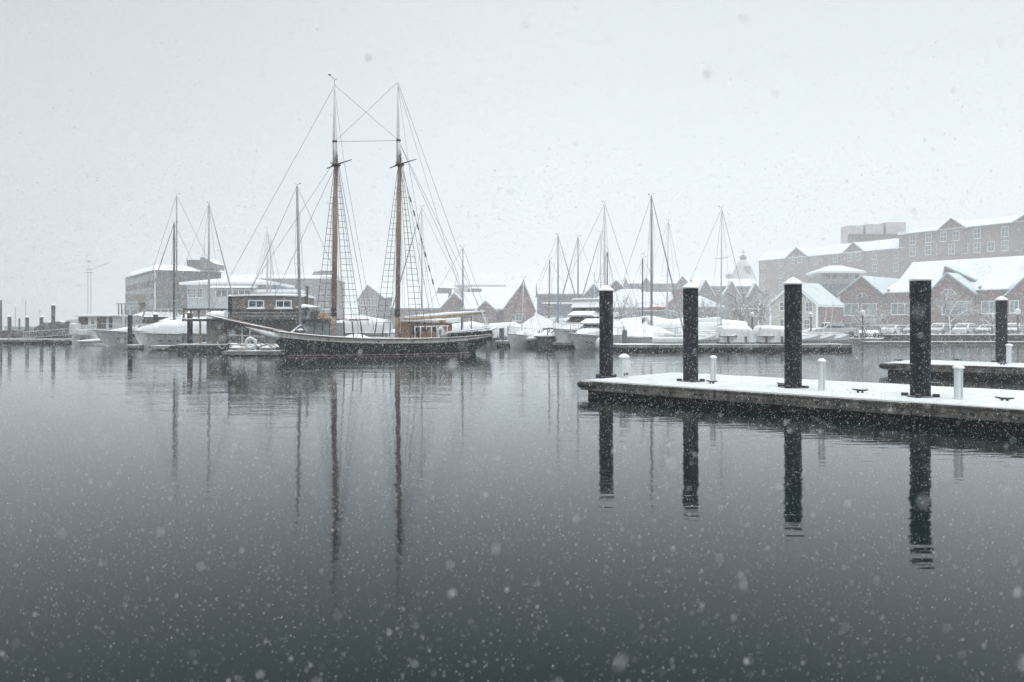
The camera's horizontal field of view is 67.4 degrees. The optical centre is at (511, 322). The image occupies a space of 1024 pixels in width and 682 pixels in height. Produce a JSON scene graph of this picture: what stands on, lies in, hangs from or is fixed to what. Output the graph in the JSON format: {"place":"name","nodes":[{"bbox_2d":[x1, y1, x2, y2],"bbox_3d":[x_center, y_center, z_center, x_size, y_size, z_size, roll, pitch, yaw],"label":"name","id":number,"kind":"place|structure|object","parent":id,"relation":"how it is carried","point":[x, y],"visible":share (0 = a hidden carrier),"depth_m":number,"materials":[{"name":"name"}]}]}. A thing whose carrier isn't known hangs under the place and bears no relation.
{"place":"outdoors","nodes":[
{"label":"outdoors","id":0,"kind":"place"},
{"bbox_2d":[0,325,1023,681],"bbox_3d":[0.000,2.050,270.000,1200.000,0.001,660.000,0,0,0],"label":"water","id":1,"kind":"structure","parent":0,"point":[330,581],"depth_m":7.73,"materials":[{"name":"grey liquid"}]},
{"bbox_2d":[0,330,36,338],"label":"timber crib","id":2,"kind":"object","parent":1,"relation":"in","point":[3,333],"visible":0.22,"depth_m":82.00,"materials":[{"name":"wood"}]},
{"bbox_2d":[0,338,71,343],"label":"marina float","id":3,"kind":"object","parent":1,"relation":"on","point":[33,341],"visible":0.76,"depth_m":75.88,"materials":[{"name":"concrete"}]},
{"bbox_2d":[16,328,68,338],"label":"gangway","id":4,"kind":"object","parent":3,"relation":"on","point":[40,332],"visible":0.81,"depth_m":76.99,"materials":[{"name":"metal"}]},
{"bbox_2d":[34,320,64,337],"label":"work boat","id":5,"kind":"object","parent":1,"relation":"on","point":[58,323],"visible":0.35,"depth_m":103.96,"materials":[{"name":"grey"}]},
{"bbox_2d":[51,304,54,338],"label":"mooring pile","id":6,"kind":"object","parent":1,"relation":"in","point":[52,320],"visible":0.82,"depth_m":77.85,"materials":[{"name":"wood"}]},
{"bbox_2d":[69,315,127,343],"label":"pilothouse boat","id":7,"kind":"object","parent":1,"relation":"on","point":[86,333],"visible":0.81,"depth_m":75.94,"materials":[{"name":"white plastic"}]},
{"bbox_2d":[116,294,147,326],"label":"loading gantry","id":8,"kind":"object","parent":1,"relation":"in","point":[144,300],"visible":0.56,"depth_m":97.80,"materials":[{"name":"metal"}]},
{"bbox_2d":[93,311,179,345],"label":"motor yacht","id":9,"kind":"object","parent":1,"relation":"on","point":[120,333],"visible":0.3,"depth_m":69.23,"materials":[{"name":"white plastic"}]},
{"bbox_2d":[132,317,206,348],"bbox_3d":[-26.132,0.925,62.995,9.032,3.150,3.507,0,0,-34],"label":"covered boat","id":10,"kind":"object","parent":1,"relation":"on","point":[168,326],"visible":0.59,"depth_m":61.03,"materials":[{"name":"fabric"}]},
{"bbox_2d":[122,309,223,327],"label":"pier","id":11,"kind":"structure","parent":1,"relation":"in","point":[203,313],"depth_m":100.00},
{"bbox_2d":[138,221,214,327],"bbox_3d":[-27.547,-2.992,64.730,2.560,10.985,8.035,0,0,40],"label":"sailing boat","id":12,"kind":"object","parent":1,"relation":"on","point":[173,248],"visible":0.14,"depth_m":63.92,"materials":[{"name":"metal"}]},
{"bbox_2d":[132,193,227,332],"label":"sailing boat","id":13,"kind":"object","parent":1,"relation":"on","point":[176,261],"visible":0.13,"depth_m":69.93,"materials":[{"name":"metal"}]},
{"bbox_2d":[187,311,192,343],"bbox_3d":[-23.399,1.088,55.800,0.433,3.924,0.433,0,0,0],"label":"mooring pile","id":14,"kind":"object","parent":1,"relation":"in","point":[190,330],"visible":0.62,"depth_m":55.64,"materials":[{"name":"wood"}]},
{"bbox_2d":[163,201,232,317],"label":"sailing boat","id":15,"kind":"object","parent":1,"relation":"on","point":[209,217],"visible":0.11,"depth_m":65.92,"materials":[{"name":"metal"}]},
{"bbox_2d":[228,295,231,349],"bbox_3d":[-19.689,0.539,53.600,0.296,5.022,0.296,0,0,4],"label":"mooring pile","id":16,"kind":"object","parent":1,"relation":"in","point":[230,312],"visible":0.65,"depth_m":53.48,"materials":[{"name":"wood"}]},
{"bbox_2d":[222,350,284,355],"bbox_3d":[-15.796,2.006,48.337,4.302,0.588,1.625,0,0,0],"label":"marina float","id":17,"kind":"object","parent":1,"relation":"on","point":[258,352],"visible":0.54,"depth_m":47.55,"materials":[{"name":"concrete"}]},
{"bbox_2d":[177,286,344,351],"bbox_3d":[-18.291,-0.180,56.975,10.916,5.060,6.550,0,0,0],"label":"houseboat","id":18,"kind":"object","parent":1,"relation":"on","point":[255,313],"visible":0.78,"depth_m":55.00,"materials":[{"name":"brown"}]},
{"bbox_2d":[246,300,264,308],"bbox_3d":[-18.388,-1.312,55.155,1.297,0.640,0.190,0,0,0],"label":"window","id":19,"kind":"structure","parent":18,"relation":"in","point":[250,304],"depth_m":55.20,"materials":[{"name":"white glass"}]},
{"bbox_2d":[274,300,292,308],"bbox_3d":[-16.408,-1.312,55.155,1.297,0.640,0.190,0,0,0],"label":"window","id":20,"kind":"structure","parent":18,"relation":"in","point":[282,305],"depth_m":55.17,"materials":[{"name":"white glass"}]},
{"bbox_2d":[252,227,275,293],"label":"sailing boat","id":21,"kind":"object","parent":1,"relation":"on","point":[266,264],"visible":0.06,"depth_m":83.94,"materials":[{"name":"metal"}]},
{"bbox_2d":[227,183,360,349],"bbox_3d":[-14.516,-3.482,52.007,9.635,11.964,2.480,0,0,2],"label":"sailing boat","id":22,"kind":"object","parent":1,"relation":"on","point":[299,264],"visible":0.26,"depth_m":51.93,"materials":[{"name":"metal"}]},
{"bbox_2d":[207,74,497,355],"bbox_3d":[-9.432,-6.362,49.023,18.746,18.624,4.113,0,0,-26],"label":"schooner","id":23,"kind":"object","parent":1,"relation":"on","point":[308,349],"visible":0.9,"depth_m":48.62,"materials":[{"name":"black paint"}]},
{"bbox_2d":[337,315,394,336],"bbox_3d":[-13.650,0.925,66.002,7.034,3.150,3.019,0,0,10],"label":"covered boat","id":24,"kind":"object","parent":1,"relation":"on","point":[365,327],"visible":0.19,"depth_m":64.62,"materials":[{"name":"fabric"}]},
{"bbox_2d":[388,205,476,326],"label":"sailing boat","id":25,"kind":"object","parent":1,"relation":"on","point":[422,237],"visible":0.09,"depth_m":73.95,"materials":[{"name":"metal"}]},
{"bbox_2d":[425,246,489,344],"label":"sailing boat","id":26,"kind":"object","parent":1,"relation":"on","point":[453,319],"visible":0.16,"depth_m":69.91,"materials":[{"name":"metal"}]},
{"bbox_2d":[452,321,485,330],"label":"covered boat","id":27,"kind":"object","parent":1,"relation":"on","point":[465,325],"visible":0.01,"depth_m":71.09,"materials":[{"name":"fabric"}]},
{"bbox_2d":[482,322,522,344],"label":"covered boat","id":28,"kind":"object","parent":1,"relation":"on","point":[514,329],"visible":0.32,"depth_m":69.18,"materials":[{"name":"fabric"}]},
{"bbox_2d":[507,276,541,346],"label":"sailing boat","id":29,"kind":"object","parent":1,"relation":"on","point":[513,340],"visible":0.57,"depth_m":65.32,"materials":[{"name":"plastic"}]},
{"bbox_2d":[520,314,564,341],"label":"covered boat","id":30,"kind":"object","parent":1,"relation":"on","point":[536,321],"visible":0.09,"depth_m":69.67,"materials":[{"name":"fabric"}]},
{"bbox_2d":[533,327,555,347],"bbox_3d":[2.773,1.223,64.000,2.118,1.693,2.200,0,0,0],"label":"work punt","id":31,"kind":"object","parent":1,"relation":"on","point":[541,341],"visible":0.88,"depth_m":63.26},
{"bbox_2d":[520,235,576,323],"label":"sailing boat","id":32,"kind":"object","parent":1,"relation":"on","point":[557,288],"visible":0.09,"depth_m":71.94,"materials":[{"name":"metal"}]},
{"bbox_2d":[527,258,571,321],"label":"sailing boat","id":33,"kind":"object","parent":1,"relation":"on","point":[560,320],"visible":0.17,"depth_m":77.93,"materials":[{"name":"metal"}]},
{"bbox_2d":[555,235,595,321],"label":"sailing boat","id":34,"kind":"object","parent":1,"relation":"on","point":[577,243],"visible":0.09,"depth_m":73.94,"materials":[{"name":"metal"}]},
{"bbox_2d":[552,273,616,341],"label":"motor yacht","id":35,"kind":"object","parent":1,"relation":"on","point":[576,313],"visible":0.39,"depth_m":66.66,"materials":[{"name":"white plastic"}]},
{"bbox_2d":[569,318,617,348],"bbox_3d":[6.578,1.067,62.492,3.296,2.865,7.634,0,0,34],"label":"motor yacht","id":36,"kind":"object","parent":1,"relation":"on","point":[582,339],"visible":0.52,"depth_m":60.76,"materials":[{"name":"white plastic"}]},
{"bbox_2d":[549,201,643,323],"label":"sailing boat","id":37,"kind":"object","parent":1,"relation":"on","point":[605,228],"visible":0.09,"depth_m":69.92,"materials":[{"name":"metal"}]},
{"bbox_2d":[586,252,623,342],"bbox_3d":[7.332,-1.626,62.617,1.940,8.251,6.035,0,0,-30],"label":"sailing boat","id":38,"kind":"object","parent":1,"relation":"on","point":[617,338],"visible":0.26,"depth_m":60.65,"materials":[{"name":"metal"}]},
{"bbox_2d":[596,285,616,378],"bbox_3d":[2.751,1.447,22.430,0.587,5.106,0.587,0,0,9],"label":"mooring pile","id":39,"kind":"object","parent":1,"relation":"in","point":[605,344],"visible":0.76,"depth_m":22.26,"materials":[{"name":"wood"}]},
{"bbox_2d":[581,231,635,319],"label":"sailing boat","id":40,"kind":"object","parent":1,"relation":"on","point":[600,282],"visible":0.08,"depth_m":77.95,"materials":[{"name":"metal"}]},
{"bbox_2d":[619,316,665,324],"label":"covered boat","id":41,"kind":"object","parent":1,"relation":"on","point":[637,320],"depth_m":77.66,"materials":[{"name":"fabric"}]},
{"bbox_2d":[613,194,682,342],"bbox_3d":[10.667,-3.979,62.266,6.637,12.958,2.704,0,0,24],"label":"sailing boat","id":42,"kind":"object","parent":1,"relation":"on","point":[635,336],"visible":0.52,"depth_m":61.78,"materials":[{"name":"plastic"}]},
{"bbox_2d":[619,256,676,323],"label":"sailing boat","id":43,"kind":"object","parent":1,"relation":"on","point":[647,318],"visible":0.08,"depth_m":65.94,"materials":[{"name":"metal"}]},
{"bbox_2d":[632,219,682,318],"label":"sailing boat","id":44,"kind":"object","parent":1,"relation":"on","point":[667,270],"visible":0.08,"depth_m":81.94,"materials":[{"name":"metal"}]},
{"bbox_2d":[677,282,704,381],"bbox_3d":[4.814,1.447,20.690,0.587,5.106,0.587,0,0,-37],"label":"mooring pile","id":45,"kind":"object","parent":1,"relation":"in","point":[689,346],"visible":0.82,"depth_m":20.52,"materials":[{"name":"wood"}]},
{"bbox_2d":[647,319,747,333],"bbox_3d":[15.830,1.075,66.000,8.531,2.850,3.214,0,0,0],"label":"covered boat","id":46,"kind":"object","parent":1,"relation":"on","point":[668,324],"visible":0.06,"depth_m":64.84,"materials":[{"name":"fabric"}]},
{"bbox_2d":[668,206,751,342],"bbox_3d":[16.436,-3.632,63.547,9.035,12.265,2.870,0,0,-25],"label":"sailing boat","id":47,"kind":"object","parent":1,"relation":"on","point":[712,319],"visible":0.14,"depth_m":63.94,"materials":[{"name":"metal"}]},
{"bbox_2d":[613,343,853,350],"bbox_3d":[16.384,1.929,58.067,17.576,0.741,3.525,0,0,-2],"label":"marina float","id":48,"kind":"object","parent":1,"relation":"on","point":[733,347],"visible":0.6,"depth_m":56.45,"materials":[{"name":"concrete"}]},
{"bbox_2d":[652,333,682,342],"bbox_3d":[12.338,1.163,58.200,3.315,0.798,1.062,0,0,15],"label":"sailing dinghy","id":49,"kind":"object","parent":48,"relation":"on","point":[679,338],"visible":0.62,"depth_m":58.05,"materials":[{"name":"plastic"}]},
{"bbox_2d":[680,331,715,340],"bbox_3d":[14.128,1.019,58.082,0.873,0.727,3.315,0,0,-38],"label":"sailing dinghy","id":50,"kind":"object","parent":48,"relation":"on","point":[709,336],"visible":0.59,"depth_m":57.41,"materials":[{"name":"plastic"}]},
{"bbox_2d":[715,325,755,343],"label":"wrapped boat","id":51,"kind":"object","parent":48,"relation":"on","point":[748,335],"visible":0.94,"depth_m":57.05,"materials":[{"name":"plastic"}]},
{"bbox_2d":[753,325,783,343],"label":"wrapped boat","id":52,"kind":"object","parent":48,"relation":"on","point":[761,335],"visible":0.76,"depth_m":57.06,"materials":[{"name":"plastic"}]},
{"bbox_2d":[802,332,819,340],"bbox_3d":[21.822,0.999,58.091,0.904,0.730,3.315,0,0,-38],"label":"sailing dinghy","id":53,"kind":"object","parent":48,"relation":"on","point":[809,336],"visible":0.45,"depth_m":57.34,"materials":[{"name":"plastic"}]},
{"bbox_2d":[805,332,834,340],"bbox_3d":[22.908,0.999,58.091,0.904,0.730,3.315,0,0,-38],"label":"sailing dinghy","id":54,"kind":"object","parent":48,"relation":"on","point":[825,336],"visible":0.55,"depth_m":57.31,"materials":[{"name":"plastic"}]},
{"bbox_2d":[807,331,848,340],"bbox_3d":[23.949,1.012,58.086,0.888,0.723,3.315,0,0,-38],"label":"sailing dinghy","id":55,"kind":"object","parent":48,"relation":"on","point":[842,336],"visible":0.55,"depth_m":57.29,"materials":[{"name":"plastic"}]},
{"bbox_2d":[778,277,808,388],"bbox_3d":[6.809,1.447,18.605,0.587,5.106,0.587,0,0,-2],"label":"mooring pile","id":56,"kind":"object","parent":1,"relation":"in","point":[790,372],"visible":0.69,"depth_m":18.45,"materials":[{"name":"black wood"}]},
{"bbox_2d":[577,372,1023,432],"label":"floating dock","id":57,"kind":"object","parent":1,"relation":"on","point":[949,404],"visible":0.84,"depth_m":17.33,"materials":[{"name":"brown wood"}]},
{"bbox_2d":[619,354,630,377],"bbox_3d":[3.186,1.236,21.819,0.344,0.727,0.342,0,0,-17],"label":"dock pedestal","id":58,"kind":"object","parent":57,"relation":"on","point":[625,362],"visible":0.92,"depth_m":21.72,"materials":[{"name":"white plastic"}]},
{"bbox_2d":[709,355,716,382],"bbox_3d":[5.284,1.226,20.168,0.198,0.747,0.193,0,0,-17],"label":"dock pedestal","id":59,"kind":"object","parent":57,"relation":"on","point":[713,366],"visible":0.79,"depth_m":20.11,"materials":[{"name":"white plastic"}]},
{"bbox_2d":[817,358,825,390],"bbox_3d":[7.170,1.211,17.778,0.198,0.778,0.193,0,0,-17],"label":"dock pedestal","id":60,"kind":"object","parent":57,"relation":"on","point":[821,376],"visible":0.88,"depth_m":17.71,"materials":[{"name":"white plastic"}]},
{"bbox_2d":[952,365,964,398],"bbox_3d":[9.179,1.231,15.789,0.224,0.737,0.219,0,0,-17],"label":"dock pedestal","id":61,"kind":"object","parent":57,"relation":"on","point":[958,384],"visible":0.83,"depth_m":15.72,"materials":[{"name":"white plastic"}]},
{"bbox_2d":[901,273,939,397],"bbox_3d":[8.740,1.462,16.438,0.587,5.076,0.587,0,0,-9],"label":"mooring pile","id":62,"kind":"object","parent":1,"relation":"in","point":[919,296],"visible":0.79,"depth_m":16.27,"materials":[{"name":"black wood"}]},
{"bbox_2d":[862,341,1023,343],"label":"fender boom","id":63,"kind":"object","parent":1,"relation":"on","point":[941,342],"visible":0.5,"depth_m":76.00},
{"bbox_2d":[879,358,1023,379],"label":"floating dock","id":64,"kind":"object","parent":1,"relation":"on","point":[995,369],"visible":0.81,"depth_m":29.07,"materials":[{"name":"grey wood"}]},
{"bbox_2d":[991,296,1007,362],"bbox_3d":[19.610,1.460,30.769,0.598,5.080,0.598,0,0,-34],"label":"mooring pile","id":65,"kind":"object","parent":1,"relation":"in","point":[1003,330],"visible":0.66,"depth_m":30.62,"materials":[{"name":"wood"}]},
{"bbox_2d":[0,0,1023,681],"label":"falling snow","id":66,"kind":"structure","parent":0,"point":[670,464],"depth_m":8.79,"materials":[{"name":"white snow"}]},
{"bbox_2d":[0,0,1023,324],"label":"sky","id":67,"kind":"structure","parent":0,"point":[680,77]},
{"bbox_2d":[70,329,1022,341],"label":"ground","id":68,"kind":"structure","parent":0,"point":[853,339],"depth_m":82.68,"materials":[{"name":"snow"}]},
{"bbox_2d":[124,257,223,326],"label":"office block","id":69,"kind":"structure","parent":68,"relation":"on","point":[165,297],"depth_m":176.00,"materials":[{"name":"grey brick"}]},
{"bbox_2d":[179,278,304,310],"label":"club house","id":70,"kind":"structure","parent":68,"relation":"on","point":[246,284],"depth_m":165.71,"materials":[{"name":"grey glass"}]},
{"bbox_2d":[221,271,344,320],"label":"plain block","id":71,"kind":"structure","parent":68,"relation":"on","point":[323,283],"depth_m":256.00,"materials":[{"name":"grey brick"}]},
{"bbox_2d":[357,284,438,320],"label":"gabled hall","id":72,"kind":"structure","parent":68,"relation":"on","point":[374,309],"depth_m":240.00,"materials":[{"name":"grey brick"}]},
{"bbox_2d":[390,293,461,328],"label":"long shed","id":73,"kind":"structure","parent":68,"relation":"on","point":[445,303],"depth_m":205.80,"materials":[{"name":"grey brick"}]},
{"bbox_2d":[427,272,457,296],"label":"tent pavilion","id":74,"kind":"structure","parent":68,"relation":"on","point":[446,284],"depth_m":266.07,"materials":[{"name":"fabric"}]},
{"bbox_2d":[454,284,506,296],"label":"distant hall","id":75,"kind":"structure","parent":68,"relation":"on","point":[465,287],"depth_m":520.00,"materials":[{"name":"grey brick"}]},
{"bbox_2d":[465,287,512,291],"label":"snow-covered roof","id":76,"kind":"structure","parent":68,"relation":"on","point":[491,289],"depth_m":266.76,"materials":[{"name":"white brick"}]},
{"bbox_2d":[463,281,536,324],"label":"brick warehouse","id":77,"kind":"structure","parent":68,"relation":"on","point":[499,303],"depth_m":195.20,"materials":[{"name":"brown brick"}]},
{"bbox_2d":[536,282,603,318],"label":"wharf shop","id":78,"kind":"structure","parent":68,"relation":"on","point":[541,298],"depth_m":216.00,"materials":[{"name":"grey glass"}]},
{"bbox_2d":[608,280,644,291],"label":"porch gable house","id":79,"kind":"structure","parent":68,"relation":"on","point":[617,287],"depth_m":239.65,"materials":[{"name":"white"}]},
{"bbox_2d":[615,291,643,317],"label":"bare tree","id":80,"kind":"object","parent":68,"relation":"on","point":[624,314],"visible":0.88,"depth_m":109.88,"materials":[{"name":"grey plant"}]},
{"bbox_2d":[613,290,682,318],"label":"hip roof shop","id":81,"kind":"structure","parent":68,"relation":"on","point":[659,297],"depth_m":190.31,"materials":[{"name":"grey brick"}]},
{"bbox_2d":[623,276,688,291],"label":"dormer terrace","id":82,"kind":"structure","parent":68,"relation":"on","point":[637,281],"depth_m":296.00,"materials":[{"name":"white glass"}]},
{"bbox_2d":[638,310,674,318],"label":"dock office","id":83,"kind":"structure","parent":68,"relation":"on","point":[659,313],"depth_m":99.00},
{"bbox_2d":[698,293,724,317],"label":"bare tree","id":84,"kind":"object","parent":68,"relation":"on","point":[705,311],"visible":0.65,"depth_m":104.37,"materials":[{"name":"grey plant"}]},
{"bbox_2d":[690,279,764,324],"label":"twin gable house","id":85,"kind":"structure","parent":68,"relation":"on","point":[747,285],"depth_m":256.00,"materials":[{"name":"brown brick"}]},
{"bbox_2d":[698,296,761,328],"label":"hip roof store","id":86,"kind":"structure","parent":68,"relation":"on","point":[710,310],"depth_m":204.50,"materials":[{"name":"grey brick"}]},
{"bbox_2d":[728,289,763,321],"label":"bare tree","id":87,"kind":"object","parent":68,"relation":"on","point":[739,309],"visible":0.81,"depth_m":106.89,"materials":[{"name":"grey plant"}]},
{"bbox_2d":[726,285,781,325],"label":"bare tree","id":88,"kind":"object","parent":68,"relation":"on","point":[764,311],"visible":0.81,"depth_m":111.50,"materials":[{"name":"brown plant"}]},
{"bbox_2d":[766,283,844,329],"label":"gabled house","id":89,"kind":"structure","parent":68,"relation":"on","point":[816,308],"depth_m":172.47,"materials":[{"name":"painted wood clapboard"},{"name":"snow"},{"name":"glass"}]},
{"bbox_2d":[807,322,858,335],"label":"parked car","id":90,"kind":"object","parent":68,"relation":"on","point":[835,327],"visible":0.49,"depth_m":87.22,"materials":[{"name":"silver paint"}]},
{"bbox_2d":[806,265,866,297],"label":"lookout pavilion","id":91,"kind":"structure","parent":68,"relation":"on","point":[843,279],"depth_m":204.78,"materials":[{"name":"white glass"}]},
{"bbox_2d":[834,305,891,335],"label":"bare tree","id":92,"kind":"object","parent":68,"relation":"on","point":[860,318],"visible":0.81,"depth_m":91.84,"materials":[{"name":"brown plant"}]},
{"bbox_2d":[867,304,892,332],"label":"bare tree","id":93,"kind":"object","parent":68,"relation":"on","point":[876,315],"visible":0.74,"depth_m":95.82,"materials":[{"name":"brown plant"}]},
{"bbox_2d":[757,215,1023,324],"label":"brick hotel","id":94,"kind":"structure","parent":68,"relation":"on","point":[977,237],"depth_m":292.81,"materials":[{"name":"brown brick"}]},
{"bbox_2d":[841,222,905,243],"bbox_3d":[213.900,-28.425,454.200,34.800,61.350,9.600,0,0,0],"label":"rooftop plant block","id":95,"kind":"structure","parent":94,"relation":"on","point":[879,233],"depth_m":450.50,"materials":[{"name":"grey brick"}]},
{"bbox_2d":[879,325,905,335],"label":"parked car","id":96,"kind":"object","parent":68,"relation":"on","point":[896,328],"visible":0.45,"depth_m":97.03,"materials":[{"name":"white paint"}]},
{"bbox_2d":[837,256,1023,329],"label":"brick building","id":97,"kind":"structure","parent":68,"relation":"on","point":[991,277],"depth_m":175.28,"materials":[{"name":"brown brick"}]},
{"bbox_2d":[844,303,858,315],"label":"window","id":98,"kind":"structure","parent":97,"relation":"in","point":[847,307],"depth_m":186.33,"materials":[{"name":"grey glass"}]},
{"bbox_2d":[891,303,909,314],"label":"window","id":99,"kind":"structure","parent":97,"relation":"in","point":[893,305],"depth_m":178.45,"materials":[{"name":"grey glass"}]},
{"bbox_2d":[981,301,994,313],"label":"window","id":100,"kind":"structure","parent":97,"relation":"in","point":[987,305],"depth_m":164.43,"materials":[{"name":"grey glass"}]},
{"bbox_2d":[931,323,951,333],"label":"parked car","id":101,"kind":"object","parent":68,"relation":"on","point":[942,328],"visible":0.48,"depth_m":97.02,"materials":[{"name":"silver paint"}]},
{"bbox_2d":[882,334,1023,340],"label":"quay wall","id":102,"kind":"structure","parent":68,"relation":"on","point":[962,337],"depth_m":78.90,"materials":[{"name":"stone"}]},
{"bbox_2d":[931,290,991,333],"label":"bare tree","id":103,"kind":"object","parent":68,"relation":"on","point":[957,310],"visible":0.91,"depth_m":94.17,"materials":[{"name":"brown plant"}]},
{"bbox_2d":[952,323,977,333],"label":"parked car","id":104,"kind":"object","parent":68,"relation":"on","point":[968,327],"visible":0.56,"depth_m":97.09,"materials":[{"name":"white paint"}]},
{"bbox_2d":[975,325,994,333],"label":"parked car","id":105,"kind":"object","parent":68,"relation":"on","point":[985,329],"visible":0.56,"depth_m":96.83,"materials":[{"name":"grey paint"}]},
{"bbox_2d":[970,307,1013,333],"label":"bare tree","id":106,"kind":"object","parent":68,"relation":"on","point":[987,322],"visible":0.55,"depth_m":94.70,"materials":[{"name":"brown plant"}]},
{"bbox_2d":[1008,323,1023,333],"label":"parked car","id":107,"kind":"object","parent":68,"relation":"on","point":[1013,329],"visible":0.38,"depth_m":97.07,"materials":[{"name":"paint"}]},
{"bbox_2d":[725,250,756,281],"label":"domed church","id":108,"kind":"structure","parent":0,"point":[747,271],"depth_m":562.98,"materials":[{"name":"grey stone"}]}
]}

